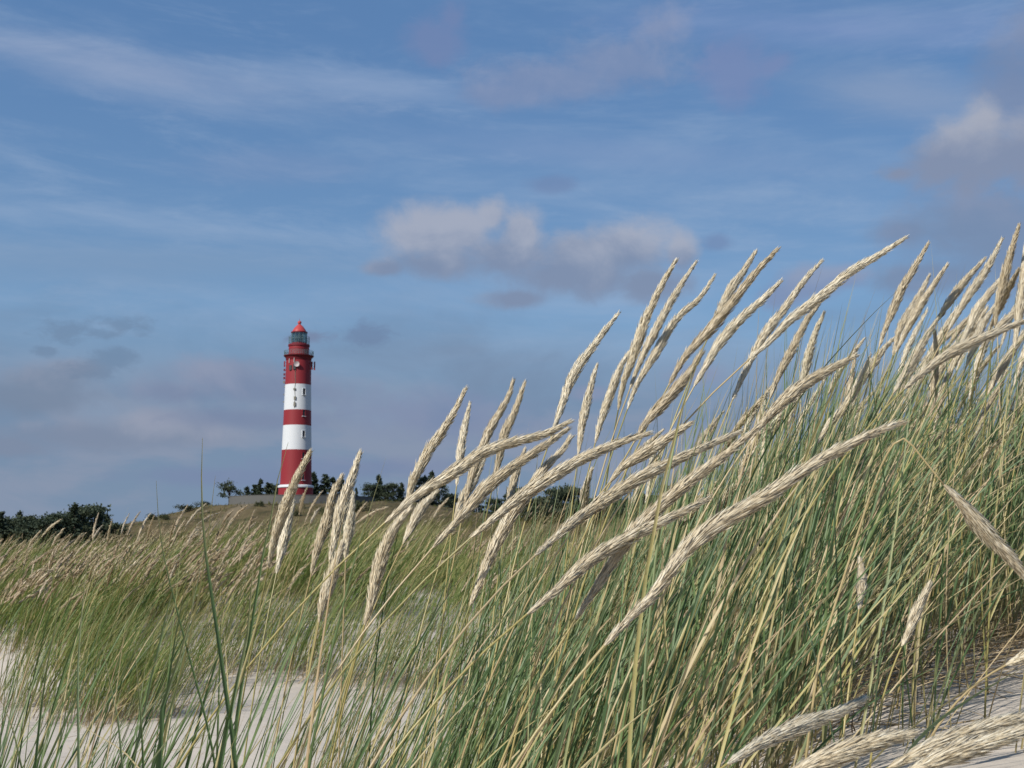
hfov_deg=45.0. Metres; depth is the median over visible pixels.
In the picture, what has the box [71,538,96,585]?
marram plume
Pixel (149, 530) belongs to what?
marram plume
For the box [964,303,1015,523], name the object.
marram plume
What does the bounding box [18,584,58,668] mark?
marram plume
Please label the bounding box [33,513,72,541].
pine tree
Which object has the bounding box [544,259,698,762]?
marram plume
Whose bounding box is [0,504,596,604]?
field plumes
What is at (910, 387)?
marram plume
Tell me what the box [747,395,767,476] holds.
marram plume
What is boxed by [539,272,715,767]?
marram plume
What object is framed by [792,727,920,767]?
marram plume
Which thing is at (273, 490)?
pine tree
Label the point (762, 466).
marram plume
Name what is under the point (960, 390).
marram plume
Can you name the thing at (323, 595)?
marram plume
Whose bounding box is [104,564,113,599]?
marram plume
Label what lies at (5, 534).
spruce tree
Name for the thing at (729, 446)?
marram plume
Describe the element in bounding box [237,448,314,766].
marram plume
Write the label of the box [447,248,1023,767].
marram grass
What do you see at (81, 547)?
marram plume
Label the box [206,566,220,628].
marram plume
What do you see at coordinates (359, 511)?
marram plume
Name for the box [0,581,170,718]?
grass tuft
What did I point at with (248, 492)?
spruce tree
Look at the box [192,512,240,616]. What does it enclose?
marram plume
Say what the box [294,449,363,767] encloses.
marram plume
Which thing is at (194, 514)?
marram plume
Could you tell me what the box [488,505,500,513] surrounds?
pine tree
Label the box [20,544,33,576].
marram plume
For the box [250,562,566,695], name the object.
grass tuft
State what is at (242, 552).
marram plume
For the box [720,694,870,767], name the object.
marram plume
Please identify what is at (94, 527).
marram plume
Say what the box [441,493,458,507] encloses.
pine tree
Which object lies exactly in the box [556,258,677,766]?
marram plume
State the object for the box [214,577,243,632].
marram plume
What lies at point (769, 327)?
marram plume
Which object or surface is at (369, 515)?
marram plume
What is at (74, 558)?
marram plume
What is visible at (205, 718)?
grass leaf
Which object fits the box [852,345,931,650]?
marram plume
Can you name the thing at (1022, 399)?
marram plume
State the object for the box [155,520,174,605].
marram plume
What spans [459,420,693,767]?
marram plume
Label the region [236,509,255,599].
marram plume
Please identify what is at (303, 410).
window
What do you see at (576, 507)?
pine tree
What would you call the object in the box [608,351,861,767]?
marram plume
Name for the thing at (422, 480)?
pine tree
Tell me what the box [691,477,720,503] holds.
marram plume
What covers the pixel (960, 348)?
marram plume
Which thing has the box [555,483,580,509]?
pine tree
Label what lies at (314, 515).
marram plume
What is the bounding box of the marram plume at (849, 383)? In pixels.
[832,352,856,608]
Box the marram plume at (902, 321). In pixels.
[839,273,939,733]
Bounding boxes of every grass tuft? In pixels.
[0,566,303,731]
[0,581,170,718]
[80,592,282,699]
[100,563,344,682]
[181,552,446,687]
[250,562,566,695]
[392,581,564,689]
[442,571,582,677]
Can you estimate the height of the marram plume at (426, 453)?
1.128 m
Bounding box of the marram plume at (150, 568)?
[130,556,158,613]
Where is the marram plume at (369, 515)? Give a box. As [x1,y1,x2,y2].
[230,505,389,669]
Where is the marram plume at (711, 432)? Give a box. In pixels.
[682,422,718,536]
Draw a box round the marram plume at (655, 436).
[556,429,663,604]
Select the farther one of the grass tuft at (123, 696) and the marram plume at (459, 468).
the grass tuft at (123, 696)
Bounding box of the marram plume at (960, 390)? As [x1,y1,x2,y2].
[890,317,1013,569]
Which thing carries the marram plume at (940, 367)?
on the ground at (1006, 757)
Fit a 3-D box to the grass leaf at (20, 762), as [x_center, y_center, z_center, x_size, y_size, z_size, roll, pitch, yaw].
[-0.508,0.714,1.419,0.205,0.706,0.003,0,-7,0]
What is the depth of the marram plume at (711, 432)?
4.42 m
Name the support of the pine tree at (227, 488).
on the ground at (1006, 757)
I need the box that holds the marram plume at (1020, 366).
[972,345,1023,646]
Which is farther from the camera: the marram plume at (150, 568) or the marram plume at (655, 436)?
the marram plume at (150, 568)
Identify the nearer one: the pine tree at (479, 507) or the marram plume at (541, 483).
the marram plume at (541, 483)
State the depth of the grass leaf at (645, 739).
2.00 m
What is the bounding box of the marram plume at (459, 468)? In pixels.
[138,419,574,767]
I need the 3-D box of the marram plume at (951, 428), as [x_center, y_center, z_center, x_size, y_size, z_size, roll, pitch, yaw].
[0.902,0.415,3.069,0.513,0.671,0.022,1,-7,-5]
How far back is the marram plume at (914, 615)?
1.77 m
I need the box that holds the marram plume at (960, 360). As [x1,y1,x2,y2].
[915,352,964,597]
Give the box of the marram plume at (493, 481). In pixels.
[243,426,572,767]
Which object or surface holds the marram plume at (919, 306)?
on the ground at (1006, 757)
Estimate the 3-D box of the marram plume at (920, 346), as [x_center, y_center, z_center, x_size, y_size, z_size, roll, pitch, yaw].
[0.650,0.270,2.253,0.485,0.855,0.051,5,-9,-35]
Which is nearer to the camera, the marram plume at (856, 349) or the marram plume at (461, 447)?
the marram plume at (461, 447)
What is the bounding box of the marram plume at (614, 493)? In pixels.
[224,428,746,767]
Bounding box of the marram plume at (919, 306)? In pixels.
[808,262,949,681]
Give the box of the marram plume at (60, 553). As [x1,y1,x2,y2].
[50,538,75,598]
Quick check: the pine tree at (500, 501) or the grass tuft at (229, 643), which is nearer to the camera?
the grass tuft at (229, 643)
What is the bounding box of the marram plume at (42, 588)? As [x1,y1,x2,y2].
[24,575,51,644]
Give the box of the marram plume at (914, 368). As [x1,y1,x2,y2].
[861,348,925,514]
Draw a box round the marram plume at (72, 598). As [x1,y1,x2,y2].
[32,591,82,651]
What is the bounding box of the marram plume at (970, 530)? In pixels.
[949,405,1023,665]
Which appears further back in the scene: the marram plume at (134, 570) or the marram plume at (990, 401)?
the marram plume at (134, 570)
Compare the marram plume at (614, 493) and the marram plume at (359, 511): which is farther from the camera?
the marram plume at (359, 511)
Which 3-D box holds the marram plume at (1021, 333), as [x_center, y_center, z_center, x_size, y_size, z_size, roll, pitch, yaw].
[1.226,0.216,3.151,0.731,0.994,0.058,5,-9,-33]
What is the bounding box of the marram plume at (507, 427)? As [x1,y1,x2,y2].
[447,380,526,767]
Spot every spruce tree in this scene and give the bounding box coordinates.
[0,511,11,546]
[10,510,23,543]
[62,502,86,549]
[103,516,112,533]
[244,486,252,494]
[250,484,257,494]
[254,478,263,494]
[258,482,272,494]
[312,471,320,494]
[316,474,331,494]
[329,476,338,494]
[338,479,344,494]
[375,474,382,500]
[396,482,405,499]
[426,470,437,504]
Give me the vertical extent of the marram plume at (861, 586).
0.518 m
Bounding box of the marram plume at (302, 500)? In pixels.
[268,486,307,686]
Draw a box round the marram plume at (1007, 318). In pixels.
[826,307,1015,699]
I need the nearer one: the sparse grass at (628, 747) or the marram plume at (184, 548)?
the sparse grass at (628, 747)
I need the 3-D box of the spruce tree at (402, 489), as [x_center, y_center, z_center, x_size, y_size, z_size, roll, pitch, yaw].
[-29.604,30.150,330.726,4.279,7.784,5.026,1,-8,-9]
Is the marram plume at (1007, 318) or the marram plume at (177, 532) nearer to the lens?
the marram plume at (1007, 318)
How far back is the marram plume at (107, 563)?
9.46 m
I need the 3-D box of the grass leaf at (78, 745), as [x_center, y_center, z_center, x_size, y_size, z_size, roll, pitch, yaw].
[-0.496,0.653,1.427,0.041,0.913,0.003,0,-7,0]
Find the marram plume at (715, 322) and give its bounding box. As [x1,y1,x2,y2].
[540,245,780,767]
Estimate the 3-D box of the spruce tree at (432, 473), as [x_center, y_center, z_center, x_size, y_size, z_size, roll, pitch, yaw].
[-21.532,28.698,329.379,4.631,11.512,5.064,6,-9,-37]
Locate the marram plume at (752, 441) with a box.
[680,419,773,730]
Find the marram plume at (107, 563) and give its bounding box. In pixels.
[87,552,122,587]
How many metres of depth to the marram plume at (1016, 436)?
3.93 m
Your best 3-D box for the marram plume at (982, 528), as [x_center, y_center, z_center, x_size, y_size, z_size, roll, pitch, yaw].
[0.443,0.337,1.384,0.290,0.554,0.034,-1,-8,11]
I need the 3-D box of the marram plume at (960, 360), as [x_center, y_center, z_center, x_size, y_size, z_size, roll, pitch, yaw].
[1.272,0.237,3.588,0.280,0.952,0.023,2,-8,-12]
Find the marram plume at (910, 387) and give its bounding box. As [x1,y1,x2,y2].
[891,360,923,440]
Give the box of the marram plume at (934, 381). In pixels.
[922,329,964,685]
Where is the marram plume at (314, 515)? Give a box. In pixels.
[279,507,319,664]
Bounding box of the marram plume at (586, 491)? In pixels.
[556,466,611,767]
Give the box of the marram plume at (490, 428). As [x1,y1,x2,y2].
[423,378,514,767]
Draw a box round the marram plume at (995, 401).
[939,344,1022,587]
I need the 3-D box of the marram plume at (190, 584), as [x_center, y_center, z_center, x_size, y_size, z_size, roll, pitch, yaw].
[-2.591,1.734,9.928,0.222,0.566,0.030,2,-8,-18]
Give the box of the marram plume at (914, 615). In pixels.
[869,550,932,767]
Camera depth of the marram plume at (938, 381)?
3.34 m
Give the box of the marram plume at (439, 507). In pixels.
[377,498,448,667]
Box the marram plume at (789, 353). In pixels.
[697,303,821,761]
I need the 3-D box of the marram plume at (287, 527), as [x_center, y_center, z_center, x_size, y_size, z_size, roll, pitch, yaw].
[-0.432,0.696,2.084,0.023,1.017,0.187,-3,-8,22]
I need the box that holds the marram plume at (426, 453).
[325,384,467,767]
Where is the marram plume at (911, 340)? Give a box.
[860,307,928,531]
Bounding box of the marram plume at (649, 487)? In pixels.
[644,458,659,508]
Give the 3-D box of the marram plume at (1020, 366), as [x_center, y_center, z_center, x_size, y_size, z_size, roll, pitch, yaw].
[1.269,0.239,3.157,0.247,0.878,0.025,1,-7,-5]
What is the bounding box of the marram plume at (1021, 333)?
[897,330,1023,669]
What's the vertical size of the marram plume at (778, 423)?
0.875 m
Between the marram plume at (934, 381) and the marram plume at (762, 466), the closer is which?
the marram plume at (934, 381)
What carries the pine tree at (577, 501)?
on the ground at (1006, 757)
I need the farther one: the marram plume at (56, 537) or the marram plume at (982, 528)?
the marram plume at (56, 537)
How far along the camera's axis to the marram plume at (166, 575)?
9.99 m
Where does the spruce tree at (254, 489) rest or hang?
on the ground at (1006, 757)
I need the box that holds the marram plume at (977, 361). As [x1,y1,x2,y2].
[941,325,993,639]
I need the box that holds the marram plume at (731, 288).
[598,249,757,766]
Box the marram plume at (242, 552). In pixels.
[231,539,247,608]
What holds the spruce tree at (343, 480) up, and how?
on the ground at (1006, 757)
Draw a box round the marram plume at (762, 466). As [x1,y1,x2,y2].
[758,440,766,603]
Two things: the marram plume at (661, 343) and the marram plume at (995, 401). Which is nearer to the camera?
the marram plume at (661, 343)
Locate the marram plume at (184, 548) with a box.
[152,540,192,619]
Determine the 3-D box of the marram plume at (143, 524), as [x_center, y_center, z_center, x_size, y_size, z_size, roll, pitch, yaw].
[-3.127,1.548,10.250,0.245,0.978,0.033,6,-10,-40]
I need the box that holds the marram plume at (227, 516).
[201,511,232,562]
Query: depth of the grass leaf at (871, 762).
1.41 m
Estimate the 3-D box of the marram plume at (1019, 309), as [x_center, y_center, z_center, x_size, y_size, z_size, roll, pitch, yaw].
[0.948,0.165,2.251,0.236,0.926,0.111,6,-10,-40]
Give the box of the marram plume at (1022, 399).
[976,391,1023,615]
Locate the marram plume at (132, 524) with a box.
[111,512,139,625]
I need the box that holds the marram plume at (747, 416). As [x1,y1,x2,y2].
[658,394,765,718]
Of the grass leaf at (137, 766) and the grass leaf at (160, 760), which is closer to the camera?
the grass leaf at (160, 760)
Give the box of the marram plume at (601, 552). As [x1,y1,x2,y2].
[381,494,714,767]
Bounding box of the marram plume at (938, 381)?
[922,340,957,421]
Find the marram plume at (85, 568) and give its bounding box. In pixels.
[53,552,98,629]
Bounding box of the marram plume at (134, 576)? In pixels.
[115,565,143,615]
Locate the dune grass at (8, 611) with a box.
[0,503,655,708]
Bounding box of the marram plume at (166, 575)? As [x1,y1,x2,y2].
[149,560,178,618]
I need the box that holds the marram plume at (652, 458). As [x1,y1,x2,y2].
[612,435,662,713]
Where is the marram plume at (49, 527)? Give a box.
[0,519,61,596]
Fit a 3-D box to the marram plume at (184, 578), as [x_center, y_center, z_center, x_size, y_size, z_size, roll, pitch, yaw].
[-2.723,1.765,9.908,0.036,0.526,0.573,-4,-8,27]
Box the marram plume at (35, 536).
[10,529,41,581]
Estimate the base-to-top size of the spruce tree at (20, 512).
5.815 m
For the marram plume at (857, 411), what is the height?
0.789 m
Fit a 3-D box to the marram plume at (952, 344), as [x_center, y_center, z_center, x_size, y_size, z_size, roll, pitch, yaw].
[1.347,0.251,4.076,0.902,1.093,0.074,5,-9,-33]
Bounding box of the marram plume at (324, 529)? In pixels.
[270,473,344,767]
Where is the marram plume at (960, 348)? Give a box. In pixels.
[700,319,1023,760]
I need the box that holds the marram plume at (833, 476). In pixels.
[821,440,844,513]
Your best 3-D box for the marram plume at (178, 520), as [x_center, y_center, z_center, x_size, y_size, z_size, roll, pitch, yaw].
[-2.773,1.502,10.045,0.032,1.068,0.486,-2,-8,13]
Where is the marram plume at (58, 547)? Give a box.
[35,542,62,622]
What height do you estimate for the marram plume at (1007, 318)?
0.946 m
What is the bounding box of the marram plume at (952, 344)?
[858,331,963,524]
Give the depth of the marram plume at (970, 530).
2.87 m
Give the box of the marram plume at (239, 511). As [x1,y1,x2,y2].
[167,505,247,627]
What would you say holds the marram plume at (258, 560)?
on the ground at (1006, 757)
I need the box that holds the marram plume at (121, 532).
[118,513,129,594]
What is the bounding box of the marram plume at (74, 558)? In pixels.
[51,554,81,599]
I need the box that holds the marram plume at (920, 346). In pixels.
[776,318,939,767]
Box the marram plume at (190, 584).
[175,566,202,626]
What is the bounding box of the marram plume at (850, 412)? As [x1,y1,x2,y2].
[830,395,858,463]
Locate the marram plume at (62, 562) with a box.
[37,554,69,610]
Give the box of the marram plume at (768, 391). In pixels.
[685,385,771,658]
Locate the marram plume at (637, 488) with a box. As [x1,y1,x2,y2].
[574,447,665,721]
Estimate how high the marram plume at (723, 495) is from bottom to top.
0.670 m
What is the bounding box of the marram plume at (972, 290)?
[829,236,1003,742]
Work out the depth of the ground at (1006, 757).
6.78 m
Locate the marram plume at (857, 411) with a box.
[849,389,875,423]
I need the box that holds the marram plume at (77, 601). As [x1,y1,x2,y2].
[50,591,85,665]
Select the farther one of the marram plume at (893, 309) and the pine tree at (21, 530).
the pine tree at (21, 530)
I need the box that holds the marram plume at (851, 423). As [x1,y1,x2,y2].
[837,405,866,441]
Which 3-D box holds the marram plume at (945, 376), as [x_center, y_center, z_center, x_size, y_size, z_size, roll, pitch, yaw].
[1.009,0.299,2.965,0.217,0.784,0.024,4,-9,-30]
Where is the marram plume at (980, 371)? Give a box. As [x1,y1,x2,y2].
[925,345,999,576]
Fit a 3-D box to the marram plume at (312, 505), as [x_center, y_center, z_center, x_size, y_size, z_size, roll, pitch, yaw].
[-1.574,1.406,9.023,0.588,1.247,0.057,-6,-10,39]
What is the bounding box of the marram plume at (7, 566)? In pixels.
[2,554,17,572]
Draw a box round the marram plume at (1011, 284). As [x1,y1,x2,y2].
[907,266,1020,653]
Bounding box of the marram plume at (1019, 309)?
[984,245,1023,717]
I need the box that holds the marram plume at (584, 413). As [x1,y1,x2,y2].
[553,362,621,764]
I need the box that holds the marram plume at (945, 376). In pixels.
[904,358,954,672]
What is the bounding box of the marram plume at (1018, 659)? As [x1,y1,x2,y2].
[925,542,1023,738]
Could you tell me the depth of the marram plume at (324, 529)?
2.07 m
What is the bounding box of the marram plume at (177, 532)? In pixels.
[150,519,185,616]
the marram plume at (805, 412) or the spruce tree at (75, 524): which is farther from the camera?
the spruce tree at (75, 524)
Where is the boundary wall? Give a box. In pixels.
[228,495,374,504]
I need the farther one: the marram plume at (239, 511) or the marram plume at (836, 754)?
the marram plume at (239, 511)
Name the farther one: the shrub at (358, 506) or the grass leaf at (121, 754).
the shrub at (358, 506)
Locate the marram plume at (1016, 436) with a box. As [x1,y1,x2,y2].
[1003,406,1022,530]
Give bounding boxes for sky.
[0,0,1023,524]
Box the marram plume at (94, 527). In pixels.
[89,512,98,588]
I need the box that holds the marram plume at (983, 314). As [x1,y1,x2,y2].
[893,304,988,669]
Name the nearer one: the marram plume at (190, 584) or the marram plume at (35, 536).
the marram plume at (190, 584)
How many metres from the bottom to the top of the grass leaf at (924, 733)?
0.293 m
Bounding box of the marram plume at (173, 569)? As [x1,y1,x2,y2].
[162,557,180,623]
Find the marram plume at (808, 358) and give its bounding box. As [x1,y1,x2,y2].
[774,310,857,547]
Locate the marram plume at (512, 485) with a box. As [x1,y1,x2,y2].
[480,446,546,757]
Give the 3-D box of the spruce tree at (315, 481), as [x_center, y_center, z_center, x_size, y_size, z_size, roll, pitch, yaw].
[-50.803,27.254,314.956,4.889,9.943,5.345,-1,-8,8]
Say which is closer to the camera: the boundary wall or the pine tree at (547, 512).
the boundary wall
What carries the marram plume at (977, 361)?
on the ground at (1006, 757)
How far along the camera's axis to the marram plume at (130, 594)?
9.35 m
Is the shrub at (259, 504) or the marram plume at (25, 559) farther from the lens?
the shrub at (259, 504)
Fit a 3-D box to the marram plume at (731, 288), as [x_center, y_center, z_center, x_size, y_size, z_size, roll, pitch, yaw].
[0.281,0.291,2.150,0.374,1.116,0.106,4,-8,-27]
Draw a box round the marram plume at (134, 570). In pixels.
[112,553,150,616]
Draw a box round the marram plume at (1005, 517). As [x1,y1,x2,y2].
[986,427,1023,649]
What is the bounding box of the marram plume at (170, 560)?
[137,554,179,611]
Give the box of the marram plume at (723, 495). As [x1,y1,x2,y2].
[683,465,750,599]
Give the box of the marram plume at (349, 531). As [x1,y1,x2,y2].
[338,491,355,765]
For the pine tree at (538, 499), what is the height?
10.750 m
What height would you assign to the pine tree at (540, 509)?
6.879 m
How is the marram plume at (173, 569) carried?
on the ground at (1006, 757)
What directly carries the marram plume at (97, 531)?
on the ground at (1006, 757)
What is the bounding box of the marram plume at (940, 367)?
[831,359,951,660]
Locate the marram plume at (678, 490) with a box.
[498,423,762,767]
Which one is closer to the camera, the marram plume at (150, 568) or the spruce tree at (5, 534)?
the marram plume at (150, 568)
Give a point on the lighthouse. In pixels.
(296, 437)
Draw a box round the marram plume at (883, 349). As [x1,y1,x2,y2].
[772,337,893,723]
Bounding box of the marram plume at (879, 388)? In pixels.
[873,367,888,409]
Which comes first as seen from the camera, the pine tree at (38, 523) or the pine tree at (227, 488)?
the pine tree at (38, 523)
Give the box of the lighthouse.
[278,319,314,494]
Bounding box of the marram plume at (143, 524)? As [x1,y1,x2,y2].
[122,513,150,590]
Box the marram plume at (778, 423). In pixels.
[704,413,787,665]
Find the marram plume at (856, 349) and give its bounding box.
[796,337,865,466]
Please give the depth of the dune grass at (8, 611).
11.02 m
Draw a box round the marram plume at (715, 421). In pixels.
[661,410,724,537]
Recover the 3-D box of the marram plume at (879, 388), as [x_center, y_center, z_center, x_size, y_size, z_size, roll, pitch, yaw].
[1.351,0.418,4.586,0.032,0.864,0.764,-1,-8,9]
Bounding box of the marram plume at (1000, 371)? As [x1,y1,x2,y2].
[917,332,1023,674]
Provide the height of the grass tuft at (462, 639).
0.889 m
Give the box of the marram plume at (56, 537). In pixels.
[21,527,65,630]
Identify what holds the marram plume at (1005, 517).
on the ground at (1006, 757)
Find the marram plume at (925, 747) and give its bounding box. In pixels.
[886,710,1023,767]
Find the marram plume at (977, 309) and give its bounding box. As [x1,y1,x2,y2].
[847,278,998,726]
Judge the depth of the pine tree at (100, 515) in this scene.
166.22 m
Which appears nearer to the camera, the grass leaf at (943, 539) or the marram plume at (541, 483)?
the marram plume at (541, 483)
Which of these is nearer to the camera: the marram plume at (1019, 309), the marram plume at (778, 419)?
the marram plume at (1019, 309)
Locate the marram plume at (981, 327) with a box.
[896,302,994,708]
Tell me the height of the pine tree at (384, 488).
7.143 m
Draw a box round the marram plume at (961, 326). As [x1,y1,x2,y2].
[908,314,969,414]
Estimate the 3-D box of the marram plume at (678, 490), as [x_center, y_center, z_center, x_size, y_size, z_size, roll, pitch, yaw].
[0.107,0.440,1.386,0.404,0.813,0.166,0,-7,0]
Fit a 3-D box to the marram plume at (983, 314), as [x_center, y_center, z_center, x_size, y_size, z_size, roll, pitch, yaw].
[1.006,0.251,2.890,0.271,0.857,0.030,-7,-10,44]
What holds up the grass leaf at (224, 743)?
on the ground at (1006, 757)
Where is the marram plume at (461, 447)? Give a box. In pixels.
[432,401,471,753]
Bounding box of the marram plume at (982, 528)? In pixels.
[805,438,1023,758]
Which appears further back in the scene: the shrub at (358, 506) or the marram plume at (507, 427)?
the shrub at (358, 506)
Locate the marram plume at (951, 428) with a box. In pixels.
[852,419,964,515]
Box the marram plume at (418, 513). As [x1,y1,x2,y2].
[319,488,439,767]
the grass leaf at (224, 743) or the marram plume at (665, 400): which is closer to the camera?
the grass leaf at (224, 743)
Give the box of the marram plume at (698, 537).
[511,417,909,767]
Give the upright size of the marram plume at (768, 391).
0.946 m
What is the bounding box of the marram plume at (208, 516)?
[152,511,220,621]
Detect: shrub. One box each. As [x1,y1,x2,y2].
[144,513,162,519]
[161,514,170,519]
[173,504,198,510]
[192,501,211,505]
[254,501,263,506]
[355,499,372,511]
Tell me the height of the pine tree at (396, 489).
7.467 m
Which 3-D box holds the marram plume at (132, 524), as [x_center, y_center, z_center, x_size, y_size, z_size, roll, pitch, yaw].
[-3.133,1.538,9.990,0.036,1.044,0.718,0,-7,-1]
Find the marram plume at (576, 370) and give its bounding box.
[477,309,620,767]
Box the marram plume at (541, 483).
[276,430,653,767]
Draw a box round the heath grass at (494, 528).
[2,499,705,582]
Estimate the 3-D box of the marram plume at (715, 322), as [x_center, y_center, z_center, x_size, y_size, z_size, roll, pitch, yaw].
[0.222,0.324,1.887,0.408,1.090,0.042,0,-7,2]
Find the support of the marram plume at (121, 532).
on the ground at (1006, 757)
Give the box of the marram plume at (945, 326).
[881,307,956,640]
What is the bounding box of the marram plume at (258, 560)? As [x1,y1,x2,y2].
[241,549,265,617]
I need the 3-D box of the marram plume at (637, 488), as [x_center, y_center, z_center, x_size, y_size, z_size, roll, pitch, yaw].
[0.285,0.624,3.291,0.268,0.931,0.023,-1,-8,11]
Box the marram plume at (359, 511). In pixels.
[306,503,365,663]
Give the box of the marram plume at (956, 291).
[802,257,986,688]
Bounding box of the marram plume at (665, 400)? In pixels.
[507,348,705,767]
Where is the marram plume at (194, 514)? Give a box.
[167,503,206,559]
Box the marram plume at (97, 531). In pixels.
[92,525,102,607]
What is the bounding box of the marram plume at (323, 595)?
[292,539,345,767]
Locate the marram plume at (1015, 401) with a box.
[979,377,1023,596]
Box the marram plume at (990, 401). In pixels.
[928,368,1009,663]
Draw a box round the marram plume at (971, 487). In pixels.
[935,343,1012,646]
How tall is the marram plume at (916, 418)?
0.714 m
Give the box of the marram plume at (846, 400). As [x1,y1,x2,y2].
[729,356,871,753]
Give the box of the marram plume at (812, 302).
[500,235,907,767]
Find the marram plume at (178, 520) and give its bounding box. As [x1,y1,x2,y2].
[153,505,188,634]
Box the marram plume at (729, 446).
[704,407,746,548]
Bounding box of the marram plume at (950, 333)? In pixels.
[855,324,959,461]
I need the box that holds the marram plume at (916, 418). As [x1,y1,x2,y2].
[907,392,937,435]
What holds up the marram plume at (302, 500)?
on the ground at (1006, 757)
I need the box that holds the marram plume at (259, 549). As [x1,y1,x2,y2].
[243,538,265,607]
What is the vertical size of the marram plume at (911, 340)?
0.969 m
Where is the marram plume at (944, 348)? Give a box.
[913,338,955,408]
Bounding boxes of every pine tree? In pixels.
[2,516,15,544]
[5,514,39,549]
[9,519,47,548]
[22,516,67,551]
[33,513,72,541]
[42,511,82,543]
[61,507,97,550]
[63,504,111,545]
[82,502,114,533]
[88,521,135,545]
[215,478,245,498]
[269,483,279,494]
[360,482,382,501]
[375,484,397,500]
[377,482,405,501]
[413,474,433,503]
[427,485,453,506]
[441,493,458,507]
[472,501,485,512]
[482,497,505,513]
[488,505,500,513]
[521,505,545,523]
[527,506,560,523]
[531,495,560,508]
[538,486,575,515]
[540,508,565,523]
[554,510,575,521]
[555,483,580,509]
[557,505,577,522]
[573,496,600,505]
[591,504,618,523]
[604,508,624,522]
[609,504,633,520]
[619,503,643,520]
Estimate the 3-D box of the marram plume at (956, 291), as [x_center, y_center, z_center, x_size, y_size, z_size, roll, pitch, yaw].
[0.766,0.205,2.492,0.526,0.988,0.106,3,-8,-22]
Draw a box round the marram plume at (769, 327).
[643,258,823,757]
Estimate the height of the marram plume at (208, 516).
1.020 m
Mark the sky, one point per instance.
(445, 196)
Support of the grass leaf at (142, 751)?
on the ground at (1006, 757)
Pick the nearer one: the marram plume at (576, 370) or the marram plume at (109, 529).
the marram plume at (576, 370)
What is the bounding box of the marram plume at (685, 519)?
[587,485,721,759]
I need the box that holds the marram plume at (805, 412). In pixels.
[756,379,825,571]
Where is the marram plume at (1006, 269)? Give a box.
[980,223,1023,693]
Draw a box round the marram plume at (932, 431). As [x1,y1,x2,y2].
[898,311,993,559]
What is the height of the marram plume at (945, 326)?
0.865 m
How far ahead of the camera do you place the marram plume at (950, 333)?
4.08 m
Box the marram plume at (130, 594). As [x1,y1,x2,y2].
[116,581,145,629]
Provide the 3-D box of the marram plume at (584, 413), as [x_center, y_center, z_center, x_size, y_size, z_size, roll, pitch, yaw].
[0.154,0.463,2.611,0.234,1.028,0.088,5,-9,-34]
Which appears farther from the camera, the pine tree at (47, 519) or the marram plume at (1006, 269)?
the pine tree at (47, 519)
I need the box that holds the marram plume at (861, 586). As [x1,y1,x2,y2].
[757,462,867,767]
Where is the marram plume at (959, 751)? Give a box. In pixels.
[908,723,1023,767]
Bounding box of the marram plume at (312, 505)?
[268,490,323,644]
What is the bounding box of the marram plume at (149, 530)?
[128,515,154,615]
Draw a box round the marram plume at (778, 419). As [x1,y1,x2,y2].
[680,390,806,623]
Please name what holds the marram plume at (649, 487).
on the ground at (1006, 757)
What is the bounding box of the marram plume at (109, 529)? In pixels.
[102,518,112,584]
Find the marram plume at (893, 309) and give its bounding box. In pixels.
[814,240,929,741]
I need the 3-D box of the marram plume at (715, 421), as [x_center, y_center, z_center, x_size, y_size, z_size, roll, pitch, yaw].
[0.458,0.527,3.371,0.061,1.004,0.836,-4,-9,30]
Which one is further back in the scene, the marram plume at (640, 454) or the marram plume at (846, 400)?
the marram plume at (846, 400)
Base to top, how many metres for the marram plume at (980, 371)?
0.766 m
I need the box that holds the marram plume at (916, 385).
[867,349,940,517]
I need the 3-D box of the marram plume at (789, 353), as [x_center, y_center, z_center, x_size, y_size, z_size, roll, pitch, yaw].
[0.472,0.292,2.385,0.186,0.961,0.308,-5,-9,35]
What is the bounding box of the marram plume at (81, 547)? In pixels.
[54,540,89,592]
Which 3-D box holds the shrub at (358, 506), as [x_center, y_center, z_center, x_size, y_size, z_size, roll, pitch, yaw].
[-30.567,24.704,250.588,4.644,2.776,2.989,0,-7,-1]
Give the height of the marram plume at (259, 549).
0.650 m
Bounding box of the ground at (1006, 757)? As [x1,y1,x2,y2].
[0,501,1023,767]
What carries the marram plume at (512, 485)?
on the ground at (1006, 757)
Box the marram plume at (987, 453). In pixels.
[931,424,1016,632]
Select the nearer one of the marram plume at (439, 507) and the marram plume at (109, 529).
the marram plume at (439, 507)
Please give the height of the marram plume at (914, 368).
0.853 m
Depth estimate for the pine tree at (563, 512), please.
318.63 m
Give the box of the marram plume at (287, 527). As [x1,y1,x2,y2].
[243,500,296,761]
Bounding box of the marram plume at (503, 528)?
[415,433,576,767]
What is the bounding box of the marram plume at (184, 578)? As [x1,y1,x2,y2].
[150,571,196,620]
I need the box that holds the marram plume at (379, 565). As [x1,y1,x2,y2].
[329,504,414,767]
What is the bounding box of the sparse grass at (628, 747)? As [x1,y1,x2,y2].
[0,291,1023,767]
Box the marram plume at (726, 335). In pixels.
[568,278,782,767]
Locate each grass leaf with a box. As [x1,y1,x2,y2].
[0,698,22,767]
[34,590,62,767]
[77,556,87,767]
[81,725,138,767]
[101,640,123,767]
[133,639,144,767]
[156,483,215,767]
[158,576,195,767]
[163,481,214,747]
[201,438,237,767]
[217,554,253,767]
[230,444,287,767]
[633,289,898,767]
[864,322,915,761]
[865,667,1002,767]
[899,667,1023,767]
[932,297,949,736]
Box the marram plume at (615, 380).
[546,347,634,762]
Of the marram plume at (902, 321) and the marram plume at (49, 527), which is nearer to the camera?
the marram plume at (902, 321)
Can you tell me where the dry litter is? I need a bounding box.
[4,588,1023,767]
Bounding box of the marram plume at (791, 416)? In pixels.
[742,362,811,703]
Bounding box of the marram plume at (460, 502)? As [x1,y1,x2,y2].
[391,458,485,767]

